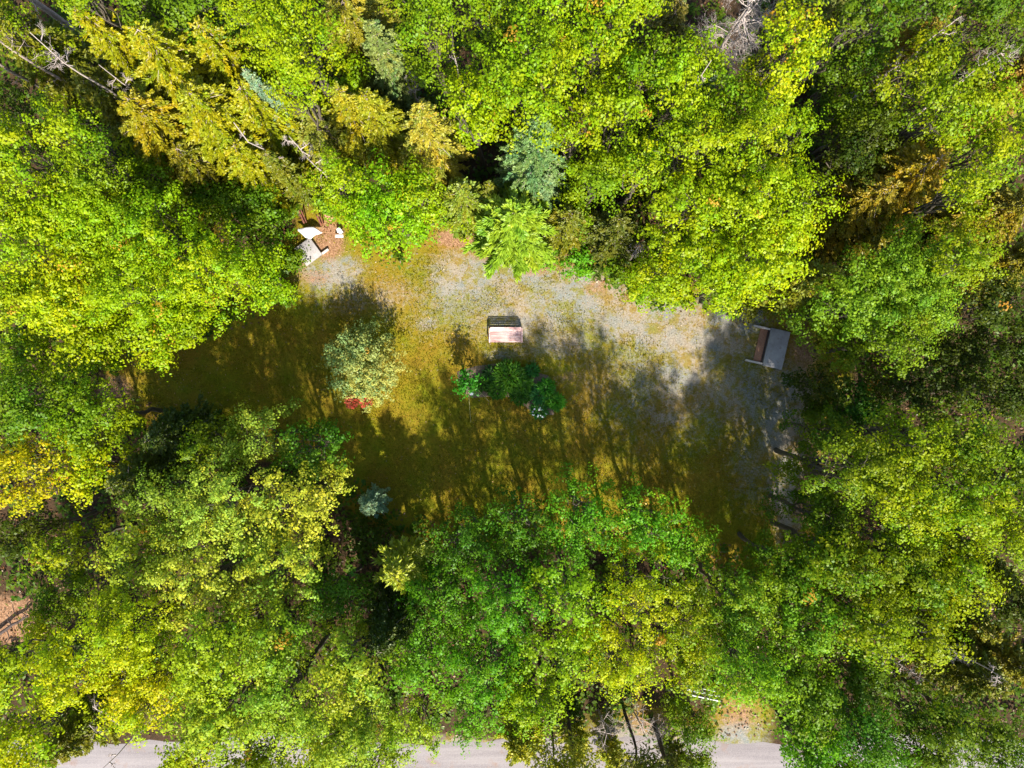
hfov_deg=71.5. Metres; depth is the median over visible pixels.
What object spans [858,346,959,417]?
broadleaf tree
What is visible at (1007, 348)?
broadleaf tree
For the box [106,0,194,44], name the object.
broadleaf tree
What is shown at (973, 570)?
broadleaf tree
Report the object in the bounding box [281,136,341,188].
dead tree
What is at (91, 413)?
broadleaf tree
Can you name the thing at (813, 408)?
shrub
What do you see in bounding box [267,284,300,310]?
shrub
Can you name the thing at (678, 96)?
broadleaf tree
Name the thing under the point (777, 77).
broadleaf tree
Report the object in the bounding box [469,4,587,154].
broadleaf tree
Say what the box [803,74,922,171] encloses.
broadleaf tree
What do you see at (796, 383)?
broadleaf tree
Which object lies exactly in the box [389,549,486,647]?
broadleaf tree
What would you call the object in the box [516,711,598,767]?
bare trunked tree
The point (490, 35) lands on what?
broadleaf tree
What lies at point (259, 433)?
broadleaf tree
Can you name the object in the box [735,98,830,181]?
broadleaf tree
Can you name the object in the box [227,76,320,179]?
conifer tree
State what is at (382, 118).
conifer tree
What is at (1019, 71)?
conifer tree
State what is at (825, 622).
broadleaf tree
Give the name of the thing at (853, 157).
broadleaf tree
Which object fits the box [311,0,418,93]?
conifer tree
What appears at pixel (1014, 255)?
conifer tree
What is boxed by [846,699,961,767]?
broadleaf tree
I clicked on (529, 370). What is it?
garden plant
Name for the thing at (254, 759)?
broadleaf tree
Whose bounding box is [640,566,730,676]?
broadleaf tree
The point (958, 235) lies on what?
broadleaf tree
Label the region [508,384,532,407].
garden plant
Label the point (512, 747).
young larch
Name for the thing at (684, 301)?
shrub
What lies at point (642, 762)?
bare trunked tree
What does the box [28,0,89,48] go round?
bare trunked tree
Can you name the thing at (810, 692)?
broadleaf tree
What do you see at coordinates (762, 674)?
broadleaf tree
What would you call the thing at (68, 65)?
dead tree
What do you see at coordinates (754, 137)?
broadleaf tree
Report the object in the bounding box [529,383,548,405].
garden plant
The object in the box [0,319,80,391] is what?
broadleaf tree
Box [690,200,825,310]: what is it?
broadleaf tree
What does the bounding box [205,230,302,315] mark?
broadleaf tree
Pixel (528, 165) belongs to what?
spruce tree
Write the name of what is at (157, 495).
broadleaf tree
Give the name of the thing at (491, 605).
broadleaf tree
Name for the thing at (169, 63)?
conifer tree
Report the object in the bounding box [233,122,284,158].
dead tree
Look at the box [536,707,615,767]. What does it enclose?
bare trunked tree
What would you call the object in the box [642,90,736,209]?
broadleaf tree
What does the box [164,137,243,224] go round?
conifer tree
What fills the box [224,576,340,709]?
broadleaf tree
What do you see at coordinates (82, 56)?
conifer tree
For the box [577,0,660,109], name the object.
broadleaf tree
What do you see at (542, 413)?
garden plant
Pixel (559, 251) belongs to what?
shrub
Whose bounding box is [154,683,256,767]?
broadleaf tree
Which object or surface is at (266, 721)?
broadleaf tree
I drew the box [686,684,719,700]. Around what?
rail fence
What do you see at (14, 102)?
broadleaf tree
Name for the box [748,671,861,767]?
broadleaf tree
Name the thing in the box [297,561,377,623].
broadleaf tree
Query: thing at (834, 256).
conifer tree
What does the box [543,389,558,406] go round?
garden plant
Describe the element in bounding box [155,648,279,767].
broadleaf tree
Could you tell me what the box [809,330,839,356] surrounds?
shrub
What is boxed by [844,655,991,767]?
broadleaf tree
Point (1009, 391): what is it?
broadleaf tree
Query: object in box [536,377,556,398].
garden plant
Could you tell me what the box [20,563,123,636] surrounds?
broadleaf tree
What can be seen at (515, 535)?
broadleaf tree
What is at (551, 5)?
broadleaf tree
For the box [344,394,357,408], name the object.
red plant
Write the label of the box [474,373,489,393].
garden plant
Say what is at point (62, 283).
broadleaf tree
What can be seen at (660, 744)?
bare trunked tree
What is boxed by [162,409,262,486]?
broadleaf tree
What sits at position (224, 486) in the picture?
broadleaf tree
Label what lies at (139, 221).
broadleaf tree
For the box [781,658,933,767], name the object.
broadleaf tree
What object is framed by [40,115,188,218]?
broadleaf tree
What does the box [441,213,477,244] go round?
shrub
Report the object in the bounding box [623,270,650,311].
shrub
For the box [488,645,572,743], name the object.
broadleaf tree
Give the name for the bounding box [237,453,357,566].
broadleaf tree
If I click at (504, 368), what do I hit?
garden plant
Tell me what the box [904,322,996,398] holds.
broadleaf tree
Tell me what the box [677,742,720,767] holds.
broadleaf tree
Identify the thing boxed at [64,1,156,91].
conifer tree
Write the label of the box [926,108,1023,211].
broadleaf tree
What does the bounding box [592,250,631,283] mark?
shrub
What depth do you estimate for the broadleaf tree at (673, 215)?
28.96 m
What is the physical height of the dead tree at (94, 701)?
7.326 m
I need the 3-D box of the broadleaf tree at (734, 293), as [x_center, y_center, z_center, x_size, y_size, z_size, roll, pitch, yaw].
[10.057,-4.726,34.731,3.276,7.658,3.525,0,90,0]
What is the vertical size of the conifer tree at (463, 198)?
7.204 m
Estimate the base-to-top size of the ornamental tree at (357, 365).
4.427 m
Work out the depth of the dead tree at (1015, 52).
30.09 m
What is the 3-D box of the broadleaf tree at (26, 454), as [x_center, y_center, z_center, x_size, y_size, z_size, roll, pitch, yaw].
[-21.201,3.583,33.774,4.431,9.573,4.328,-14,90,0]
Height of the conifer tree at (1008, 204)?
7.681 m
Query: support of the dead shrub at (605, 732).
on the ground at (686, 356)
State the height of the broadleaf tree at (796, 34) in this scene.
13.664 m
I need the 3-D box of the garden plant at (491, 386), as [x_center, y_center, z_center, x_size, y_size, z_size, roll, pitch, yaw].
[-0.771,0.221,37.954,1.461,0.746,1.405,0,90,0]
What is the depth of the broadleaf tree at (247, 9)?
28.02 m
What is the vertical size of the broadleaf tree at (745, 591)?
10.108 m
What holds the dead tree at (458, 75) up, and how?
on the ground at (686, 356)
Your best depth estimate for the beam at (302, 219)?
37.97 m
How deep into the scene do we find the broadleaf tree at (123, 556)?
29.76 m
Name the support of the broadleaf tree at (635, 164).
on the ground at (686, 356)
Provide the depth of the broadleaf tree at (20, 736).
30.17 m
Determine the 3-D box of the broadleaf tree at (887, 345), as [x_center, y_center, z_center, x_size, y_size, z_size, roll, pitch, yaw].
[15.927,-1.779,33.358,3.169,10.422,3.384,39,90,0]
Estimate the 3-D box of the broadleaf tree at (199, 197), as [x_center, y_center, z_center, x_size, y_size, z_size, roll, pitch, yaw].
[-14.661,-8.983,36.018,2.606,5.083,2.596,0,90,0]
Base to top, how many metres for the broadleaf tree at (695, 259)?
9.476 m
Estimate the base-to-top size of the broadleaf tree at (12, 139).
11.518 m
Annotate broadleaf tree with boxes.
[0,0,85,80]
[0,74,79,158]
[0,110,113,206]
[0,169,107,265]
[0,217,162,337]
[0,256,105,350]
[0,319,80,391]
[0,358,126,442]
[0,423,118,518]
[0,501,97,565]
[0,601,121,718]
[0,670,112,767]
[1,703,97,767]
[8,155,161,261]
[14,510,136,584]
[15,602,174,721]
[16,295,140,384]
[18,87,165,185]
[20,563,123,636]
[36,372,162,470]
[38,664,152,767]
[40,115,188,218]
[43,0,142,68]
[44,433,147,516]
[50,570,226,695]
[68,228,209,341]
[74,175,225,288]
[79,505,217,615]
[82,618,229,752]
[92,275,219,381]
[105,461,215,554]
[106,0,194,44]
[112,156,205,229]
[125,515,273,646]
[140,211,259,339]
[152,0,256,59]
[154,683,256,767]
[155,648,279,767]
[159,585,286,714]
[160,449,295,562]
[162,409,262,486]
[184,179,237,227]
[201,172,302,253]
[203,0,311,94]
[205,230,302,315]
[211,396,304,482]
[212,700,304,767]
[222,625,334,765]
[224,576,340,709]
[226,516,340,620]
[235,0,374,103]
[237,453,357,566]
[263,61,337,143]
[267,189,302,219]
[268,417,354,485]
[269,242,310,276]
[278,698,353,767]
[295,656,400,767]
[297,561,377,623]
[298,142,384,221]
[302,606,397,720]
[326,148,447,263]
[353,711,415,767]
[376,604,474,701]
[377,0,479,118]
[378,675,456,767]
[387,147,449,232]
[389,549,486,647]
[413,499,516,586]
[432,588,532,715]
[433,62,509,169]
[439,659,508,759]
[452,0,532,99]
[458,532,562,649]
[461,6,531,117]
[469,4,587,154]
[472,480,561,566]
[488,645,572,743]
[493,0,592,86]
[504,583,603,719]
[509,527,624,645]
[538,462,631,570]
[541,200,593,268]
[547,142,638,244]
[548,84,613,186]
[557,2,636,114]
[566,604,677,709]
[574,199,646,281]
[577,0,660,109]
[578,535,695,646]
[584,65,670,167]
[599,470,694,578]
[601,117,681,219]
[606,25,689,146]
[607,0,674,89]
[614,244,695,315]
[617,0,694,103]
[622,42,724,159]
[632,156,733,259]
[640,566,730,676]
[641,513,723,591]
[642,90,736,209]
[648,217,741,317]
[650,625,725,708]
[655,17,734,132]
[659,679,729,756]
[668,62,772,165]
[677,85,801,208]
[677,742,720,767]
[687,559,787,649]
[687,604,803,727]
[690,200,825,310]
[691,246,766,320]
[693,140,814,252]
[704,45,818,165]
[721,0,838,131]
[726,152,853,249]
[728,513,825,607]
[729,274,801,328]
[734,630,866,751]
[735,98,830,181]
[748,562,869,674]
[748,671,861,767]
[753,481,867,556]
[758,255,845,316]
[762,418,907,518]
[770,498,904,610]
[771,0,924,117]
[777,243,912,347]
[778,400,866,463]
[780,357,846,409]
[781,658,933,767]
[788,23,900,122]
[791,563,924,676]
[795,629,913,724]
[795,704,888,767]
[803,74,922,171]
[803,111,904,199]
[803,442,968,559]
[804,303,949,379]
[806,0,961,101]
[809,17,980,158]
[813,210,977,360]
[816,399,965,480]
[818,525,971,628]
[821,371,890,431]
[841,576,980,673]
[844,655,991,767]
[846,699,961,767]
[848,197,1011,288]
[850,455,1022,553]
[854,520,1023,622]
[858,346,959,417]
[862,0,1023,103]
[864,62,1000,159]
[872,147,1012,241]
[874,400,1023,489]
[893,670,1023,767]
[900,478,1023,571]
[901,44,1023,155]
[902,264,1023,343]
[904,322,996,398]
[908,424,1023,510]
[916,0,1023,98]
[923,357,1023,426]
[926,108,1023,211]
[942,558,1023,637]
[955,315,1023,366]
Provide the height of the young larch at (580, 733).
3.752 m
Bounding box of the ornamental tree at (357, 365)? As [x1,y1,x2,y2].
[316,316,412,413]
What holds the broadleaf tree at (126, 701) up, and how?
on the ground at (686, 356)
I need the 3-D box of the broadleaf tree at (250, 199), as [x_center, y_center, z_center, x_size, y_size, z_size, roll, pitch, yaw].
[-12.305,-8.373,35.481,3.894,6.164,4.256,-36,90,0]
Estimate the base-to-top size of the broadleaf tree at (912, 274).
10.698 m
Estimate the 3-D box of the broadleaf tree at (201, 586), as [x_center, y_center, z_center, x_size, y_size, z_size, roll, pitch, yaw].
[-13.065,8.297,32.724,4.980,11.681,4.604,34,90,0]
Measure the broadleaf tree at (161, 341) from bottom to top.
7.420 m
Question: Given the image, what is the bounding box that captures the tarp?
[296,226,321,238]
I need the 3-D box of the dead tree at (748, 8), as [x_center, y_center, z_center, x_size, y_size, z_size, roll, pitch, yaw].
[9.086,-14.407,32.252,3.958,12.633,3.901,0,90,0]
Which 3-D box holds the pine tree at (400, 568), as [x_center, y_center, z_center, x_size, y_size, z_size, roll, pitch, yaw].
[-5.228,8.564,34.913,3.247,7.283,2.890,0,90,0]
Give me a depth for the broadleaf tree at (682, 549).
31.68 m
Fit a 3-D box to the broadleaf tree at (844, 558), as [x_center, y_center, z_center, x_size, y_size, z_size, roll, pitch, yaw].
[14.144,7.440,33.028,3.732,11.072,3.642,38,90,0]
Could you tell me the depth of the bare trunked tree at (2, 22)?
29.44 m
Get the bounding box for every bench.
[489,327,522,342]
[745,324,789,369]
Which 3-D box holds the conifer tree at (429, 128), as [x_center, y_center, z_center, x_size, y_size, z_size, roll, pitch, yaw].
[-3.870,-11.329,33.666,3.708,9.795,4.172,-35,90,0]
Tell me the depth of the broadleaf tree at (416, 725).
32.09 m
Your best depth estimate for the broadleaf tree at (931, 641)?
29.05 m
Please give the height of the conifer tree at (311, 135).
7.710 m
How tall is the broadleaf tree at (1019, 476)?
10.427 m
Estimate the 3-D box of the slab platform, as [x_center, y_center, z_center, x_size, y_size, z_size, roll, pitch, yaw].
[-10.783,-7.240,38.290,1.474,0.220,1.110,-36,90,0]
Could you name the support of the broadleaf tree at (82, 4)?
on the ground at (686, 356)
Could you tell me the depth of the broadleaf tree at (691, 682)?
31.90 m
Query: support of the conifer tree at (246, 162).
on the ground at (686, 356)
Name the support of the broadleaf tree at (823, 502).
on the ground at (686, 356)
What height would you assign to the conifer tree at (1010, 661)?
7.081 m
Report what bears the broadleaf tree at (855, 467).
on the ground at (686, 356)
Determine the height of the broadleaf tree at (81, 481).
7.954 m
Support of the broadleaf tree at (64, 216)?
on the ground at (686, 356)
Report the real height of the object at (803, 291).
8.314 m
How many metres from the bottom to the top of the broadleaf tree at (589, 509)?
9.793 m
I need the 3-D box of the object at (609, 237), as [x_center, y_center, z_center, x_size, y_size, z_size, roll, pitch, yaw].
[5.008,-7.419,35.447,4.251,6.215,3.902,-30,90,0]
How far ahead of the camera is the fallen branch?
37.94 m
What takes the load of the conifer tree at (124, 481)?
on the ground at (686, 356)
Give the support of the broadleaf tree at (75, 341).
on the ground at (686, 356)
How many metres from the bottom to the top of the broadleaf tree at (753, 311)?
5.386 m
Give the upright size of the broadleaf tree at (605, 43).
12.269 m
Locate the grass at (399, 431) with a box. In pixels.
[130,232,823,546]
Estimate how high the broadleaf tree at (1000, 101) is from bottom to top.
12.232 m
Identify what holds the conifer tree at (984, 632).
on the ground at (686, 356)
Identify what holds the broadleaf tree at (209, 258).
on the ground at (686, 356)
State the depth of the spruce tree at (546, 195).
32.95 m
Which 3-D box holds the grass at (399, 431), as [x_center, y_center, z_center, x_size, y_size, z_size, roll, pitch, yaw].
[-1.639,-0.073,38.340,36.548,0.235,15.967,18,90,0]
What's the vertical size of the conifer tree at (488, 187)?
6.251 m
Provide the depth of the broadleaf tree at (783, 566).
31.22 m
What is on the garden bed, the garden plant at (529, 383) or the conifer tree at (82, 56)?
the garden plant at (529, 383)
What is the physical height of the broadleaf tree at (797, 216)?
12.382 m
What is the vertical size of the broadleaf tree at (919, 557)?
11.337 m
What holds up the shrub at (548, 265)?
on the ground at (686, 356)
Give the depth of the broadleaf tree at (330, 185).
30.44 m
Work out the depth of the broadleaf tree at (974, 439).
28.64 m
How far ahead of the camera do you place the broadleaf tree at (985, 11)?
28.36 m
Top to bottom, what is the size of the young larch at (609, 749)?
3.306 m
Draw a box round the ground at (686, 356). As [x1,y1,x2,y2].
[0,0,1023,745]
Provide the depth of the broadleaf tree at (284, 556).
29.83 m
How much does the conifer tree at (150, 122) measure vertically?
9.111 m
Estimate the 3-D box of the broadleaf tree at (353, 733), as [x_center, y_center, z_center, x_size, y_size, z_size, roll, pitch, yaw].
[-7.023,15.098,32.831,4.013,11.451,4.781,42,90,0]
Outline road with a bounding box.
[2,733,1023,767]
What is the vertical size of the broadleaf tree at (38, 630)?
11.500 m
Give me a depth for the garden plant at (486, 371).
37.93 m
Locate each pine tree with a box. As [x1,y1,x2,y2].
[371,535,435,595]
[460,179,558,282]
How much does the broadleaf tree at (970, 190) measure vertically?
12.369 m
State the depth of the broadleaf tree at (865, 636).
28.82 m
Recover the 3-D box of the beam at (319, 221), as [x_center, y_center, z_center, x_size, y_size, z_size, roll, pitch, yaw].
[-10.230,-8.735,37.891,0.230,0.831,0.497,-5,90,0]
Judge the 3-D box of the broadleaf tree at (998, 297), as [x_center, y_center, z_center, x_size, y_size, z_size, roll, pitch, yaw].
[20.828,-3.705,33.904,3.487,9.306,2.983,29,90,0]
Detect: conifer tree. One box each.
[0,8,113,126]
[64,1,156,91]
[69,62,149,152]
[104,444,215,506]
[115,83,226,205]
[122,18,233,126]
[140,391,231,461]
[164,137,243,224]
[175,75,291,215]
[188,15,299,93]
[222,132,312,221]
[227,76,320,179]
[259,149,322,214]
[291,97,363,178]
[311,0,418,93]
[325,81,395,173]
[354,87,411,181]
[360,18,424,112]
[362,577,432,660]
[395,98,475,196]
[436,176,484,241]
[477,180,503,204]
[759,0,849,87]
[776,168,904,264]
[800,138,952,256]
[805,212,895,275]
[855,2,955,99]
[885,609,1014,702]
[907,179,1023,286]
[910,587,1006,644]
[925,602,1023,687]
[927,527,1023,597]
[935,48,1023,140]
[939,235,1023,310]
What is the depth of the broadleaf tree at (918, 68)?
27.73 m
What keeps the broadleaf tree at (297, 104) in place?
on the ground at (686, 356)
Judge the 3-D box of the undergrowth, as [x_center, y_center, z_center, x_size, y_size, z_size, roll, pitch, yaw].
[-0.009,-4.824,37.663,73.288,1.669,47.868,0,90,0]
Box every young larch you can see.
[490,701,551,766]
[553,711,593,760]
[594,732,630,767]
[652,731,685,767]
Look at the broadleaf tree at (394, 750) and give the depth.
33.24 m
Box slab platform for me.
[295,238,328,265]
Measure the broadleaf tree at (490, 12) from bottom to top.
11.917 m
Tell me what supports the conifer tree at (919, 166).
on the ground at (686, 356)
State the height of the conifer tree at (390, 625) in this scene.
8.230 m
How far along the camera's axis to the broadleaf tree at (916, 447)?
28.68 m
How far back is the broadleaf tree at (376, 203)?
31.45 m
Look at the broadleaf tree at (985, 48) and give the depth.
31.38 m
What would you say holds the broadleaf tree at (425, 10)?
on the ground at (686, 356)
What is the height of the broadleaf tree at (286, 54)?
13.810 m
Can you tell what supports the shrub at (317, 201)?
on the ground at (686, 356)
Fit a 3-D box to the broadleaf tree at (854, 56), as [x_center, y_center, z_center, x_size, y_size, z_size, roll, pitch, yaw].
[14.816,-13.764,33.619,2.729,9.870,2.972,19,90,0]
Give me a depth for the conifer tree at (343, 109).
32.82 m
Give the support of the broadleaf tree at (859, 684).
on the ground at (686, 356)
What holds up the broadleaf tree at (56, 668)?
on the ground at (686, 356)
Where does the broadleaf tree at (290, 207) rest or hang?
on the ground at (686, 356)
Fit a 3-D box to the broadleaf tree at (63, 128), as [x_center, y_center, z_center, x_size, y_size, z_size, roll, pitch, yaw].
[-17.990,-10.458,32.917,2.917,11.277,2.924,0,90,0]
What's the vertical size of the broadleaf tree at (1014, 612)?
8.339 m
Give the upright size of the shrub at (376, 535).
3.722 m
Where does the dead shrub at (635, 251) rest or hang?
on the ground at (686, 356)
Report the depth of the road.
38.33 m
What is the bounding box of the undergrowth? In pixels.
[0,0,1023,742]
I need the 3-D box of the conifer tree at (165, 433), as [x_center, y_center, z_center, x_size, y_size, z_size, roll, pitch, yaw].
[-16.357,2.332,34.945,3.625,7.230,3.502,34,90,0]
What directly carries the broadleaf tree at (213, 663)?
on the ground at (686, 356)
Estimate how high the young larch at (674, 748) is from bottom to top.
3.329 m
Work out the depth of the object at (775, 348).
38.18 m
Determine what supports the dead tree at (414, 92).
on the ground at (686, 356)
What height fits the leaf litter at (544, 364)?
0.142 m
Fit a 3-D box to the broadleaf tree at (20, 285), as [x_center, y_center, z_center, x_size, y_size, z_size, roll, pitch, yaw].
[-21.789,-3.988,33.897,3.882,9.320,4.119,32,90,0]
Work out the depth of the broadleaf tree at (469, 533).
32.06 m
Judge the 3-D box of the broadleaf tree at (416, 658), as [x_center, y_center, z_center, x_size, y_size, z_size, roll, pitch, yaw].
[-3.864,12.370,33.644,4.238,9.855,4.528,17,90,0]
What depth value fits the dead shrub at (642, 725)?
35.92 m
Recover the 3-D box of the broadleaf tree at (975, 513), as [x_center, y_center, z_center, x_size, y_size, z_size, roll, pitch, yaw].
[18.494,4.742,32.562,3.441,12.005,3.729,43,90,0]
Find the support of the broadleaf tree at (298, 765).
on the ground at (686, 356)
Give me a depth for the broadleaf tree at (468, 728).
31.28 m
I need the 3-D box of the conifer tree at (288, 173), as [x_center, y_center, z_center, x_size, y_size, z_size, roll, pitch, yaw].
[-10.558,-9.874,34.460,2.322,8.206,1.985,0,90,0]
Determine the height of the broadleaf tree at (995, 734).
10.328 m
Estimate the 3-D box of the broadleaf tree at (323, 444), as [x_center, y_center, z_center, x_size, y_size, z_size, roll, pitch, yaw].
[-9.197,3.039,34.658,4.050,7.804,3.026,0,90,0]
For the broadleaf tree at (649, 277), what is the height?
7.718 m
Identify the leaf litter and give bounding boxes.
[0,0,1023,736]
[134,232,823,540]
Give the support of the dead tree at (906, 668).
on the ground at (686, 356)
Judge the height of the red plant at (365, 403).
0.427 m
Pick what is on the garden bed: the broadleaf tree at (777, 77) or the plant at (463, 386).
the plant at (463, 386)
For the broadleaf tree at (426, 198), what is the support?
on the ground at (686, 356)
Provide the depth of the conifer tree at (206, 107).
30.95 m
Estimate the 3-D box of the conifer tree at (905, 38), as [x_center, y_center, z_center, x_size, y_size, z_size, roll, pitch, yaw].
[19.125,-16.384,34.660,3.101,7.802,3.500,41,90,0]
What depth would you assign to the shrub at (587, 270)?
36.58 m
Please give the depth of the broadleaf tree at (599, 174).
30.48 m
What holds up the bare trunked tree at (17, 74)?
on the ground at (686, 356)
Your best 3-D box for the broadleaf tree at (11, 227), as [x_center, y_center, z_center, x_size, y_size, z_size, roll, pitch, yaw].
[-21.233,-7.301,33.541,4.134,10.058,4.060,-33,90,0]
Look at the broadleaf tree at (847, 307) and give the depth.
30.20 m
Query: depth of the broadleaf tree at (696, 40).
28.54 m
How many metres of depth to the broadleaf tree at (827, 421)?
33.28 m
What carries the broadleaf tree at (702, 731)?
on the ground at (686, 356)
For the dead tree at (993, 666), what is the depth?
31.71 m
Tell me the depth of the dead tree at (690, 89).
28.73 m
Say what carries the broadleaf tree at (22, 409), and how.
on the ground at (686, 356)
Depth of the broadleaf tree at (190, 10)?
29.43 m
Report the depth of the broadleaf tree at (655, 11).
29.94 m
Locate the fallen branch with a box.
[0,611,28,646]
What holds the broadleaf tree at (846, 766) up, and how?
on the ground at (686, 356)
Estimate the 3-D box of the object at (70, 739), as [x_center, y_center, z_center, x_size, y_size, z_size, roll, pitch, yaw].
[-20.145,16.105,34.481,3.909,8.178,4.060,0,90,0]
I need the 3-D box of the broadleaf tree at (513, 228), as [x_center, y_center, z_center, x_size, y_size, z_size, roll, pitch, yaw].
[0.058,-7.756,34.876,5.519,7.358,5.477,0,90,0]
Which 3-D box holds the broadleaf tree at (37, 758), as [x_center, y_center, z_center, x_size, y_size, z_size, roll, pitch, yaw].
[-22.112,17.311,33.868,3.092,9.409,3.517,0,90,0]
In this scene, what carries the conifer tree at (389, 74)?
on the ground at (686, 356)
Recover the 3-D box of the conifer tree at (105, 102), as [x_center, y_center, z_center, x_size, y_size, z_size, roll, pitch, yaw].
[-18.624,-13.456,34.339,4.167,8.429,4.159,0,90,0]
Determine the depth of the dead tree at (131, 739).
32.29 m
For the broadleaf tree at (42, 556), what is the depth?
31.74 m
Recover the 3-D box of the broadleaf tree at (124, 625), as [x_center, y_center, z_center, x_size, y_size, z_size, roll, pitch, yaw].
[-15.617,9.919,32.200,4.170,12.740,4.354,0,90,0]
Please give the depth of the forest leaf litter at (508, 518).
38.37 m
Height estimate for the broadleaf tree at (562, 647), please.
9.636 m
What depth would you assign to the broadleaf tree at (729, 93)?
28.55 m
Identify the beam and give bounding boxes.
[296,207,306,223]
[316,214,323,225]
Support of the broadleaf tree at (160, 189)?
on the ground at (686, 356)
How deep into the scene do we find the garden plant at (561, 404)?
37.76 m
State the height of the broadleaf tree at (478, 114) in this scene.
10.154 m
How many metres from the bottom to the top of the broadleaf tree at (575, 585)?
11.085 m
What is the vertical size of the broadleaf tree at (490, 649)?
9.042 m
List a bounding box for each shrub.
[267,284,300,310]
[311,190,343,227]
[343,514,393,563]
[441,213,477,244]
[530,250,558,272]
[542,205,561,259]
[554,242,595,281]
[586,703,623,753]
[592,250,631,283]
[608,702,666,759]
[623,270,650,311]
[626,242,644,263]
[667,281,698,313]
[801,389,837,425]
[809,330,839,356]
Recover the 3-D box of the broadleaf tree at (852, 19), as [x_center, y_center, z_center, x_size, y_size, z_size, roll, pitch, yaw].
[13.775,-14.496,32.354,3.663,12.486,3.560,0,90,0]
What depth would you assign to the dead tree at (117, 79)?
29.56 m
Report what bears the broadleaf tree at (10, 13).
on the ground at (686, 356)
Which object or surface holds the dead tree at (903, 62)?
on the ground at (686, 356)
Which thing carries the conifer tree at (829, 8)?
on the ground at (686, 356)
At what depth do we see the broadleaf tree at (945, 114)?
27.50 m
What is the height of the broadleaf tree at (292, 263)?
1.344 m
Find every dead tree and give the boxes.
[29,20,128,130]
[87,669,155,743]
[99,65,140,94]
[103,694,175,767]
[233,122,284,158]
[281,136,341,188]
[404,70,420,102]
[449,55,473,128]
[647,60,711,150]
[674,0,780,89]
[825,16,963,124]
[878,648,939,688]
[893,40,1018,133]
[904,621,1006,685]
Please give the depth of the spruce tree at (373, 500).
35.70 m
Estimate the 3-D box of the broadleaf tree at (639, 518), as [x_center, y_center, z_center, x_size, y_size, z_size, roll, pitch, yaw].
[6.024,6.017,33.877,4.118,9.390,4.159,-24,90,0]
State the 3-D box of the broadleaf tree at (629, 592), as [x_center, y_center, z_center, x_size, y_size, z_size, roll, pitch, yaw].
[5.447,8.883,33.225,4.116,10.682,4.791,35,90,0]
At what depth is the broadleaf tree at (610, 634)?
30.48 m
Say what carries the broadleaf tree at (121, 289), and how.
on the ground at (686, 356)
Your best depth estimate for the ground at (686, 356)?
38.40 m
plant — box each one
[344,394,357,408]
[357,394,372,408]
[451,366,484,400]
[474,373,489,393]
[481,364,495,381]
[485,378,507,400]
[492,358,526,393]
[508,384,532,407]
[513,375,534,395]
[524,360,540,377]
[528,401,549,420]
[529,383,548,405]
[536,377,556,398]
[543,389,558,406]
[548,392,566,412]
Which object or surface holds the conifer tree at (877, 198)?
on the ground at (686, 356)
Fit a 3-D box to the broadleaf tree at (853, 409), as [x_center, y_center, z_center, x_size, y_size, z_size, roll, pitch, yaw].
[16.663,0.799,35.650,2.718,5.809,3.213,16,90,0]
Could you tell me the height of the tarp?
0.212 m
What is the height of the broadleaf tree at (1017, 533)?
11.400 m
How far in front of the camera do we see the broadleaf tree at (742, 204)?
27.97 m
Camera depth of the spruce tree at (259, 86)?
30.11 m
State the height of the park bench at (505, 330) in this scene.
0.662 m
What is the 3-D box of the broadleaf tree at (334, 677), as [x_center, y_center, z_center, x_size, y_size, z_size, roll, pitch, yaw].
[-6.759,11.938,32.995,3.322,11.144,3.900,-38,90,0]
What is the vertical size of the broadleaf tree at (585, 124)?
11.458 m
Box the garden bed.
[457,364,555,414]
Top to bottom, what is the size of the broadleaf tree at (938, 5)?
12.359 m
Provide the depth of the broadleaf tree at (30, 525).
32.19 m
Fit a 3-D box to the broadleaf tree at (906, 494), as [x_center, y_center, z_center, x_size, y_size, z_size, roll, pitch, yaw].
[16.040,4.451,32.665,4.110,11.812,4.127,-32,90,0]
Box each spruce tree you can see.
[240,65,306,151]
[358,482,392,517]
[493,113,568,210]
[537,171,558,206]
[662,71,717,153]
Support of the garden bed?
on the ground at (686, 356)
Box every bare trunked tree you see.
[0,0,61,84]
[0,63,73,111]
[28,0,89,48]
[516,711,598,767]
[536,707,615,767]
[602,705,677,767]
[649,717,696,767]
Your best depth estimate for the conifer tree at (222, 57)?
30.98 m
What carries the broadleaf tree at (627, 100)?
on the ground at (686, 356)
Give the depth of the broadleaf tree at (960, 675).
33.82 m
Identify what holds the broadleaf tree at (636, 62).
on the ground at (686, 356)

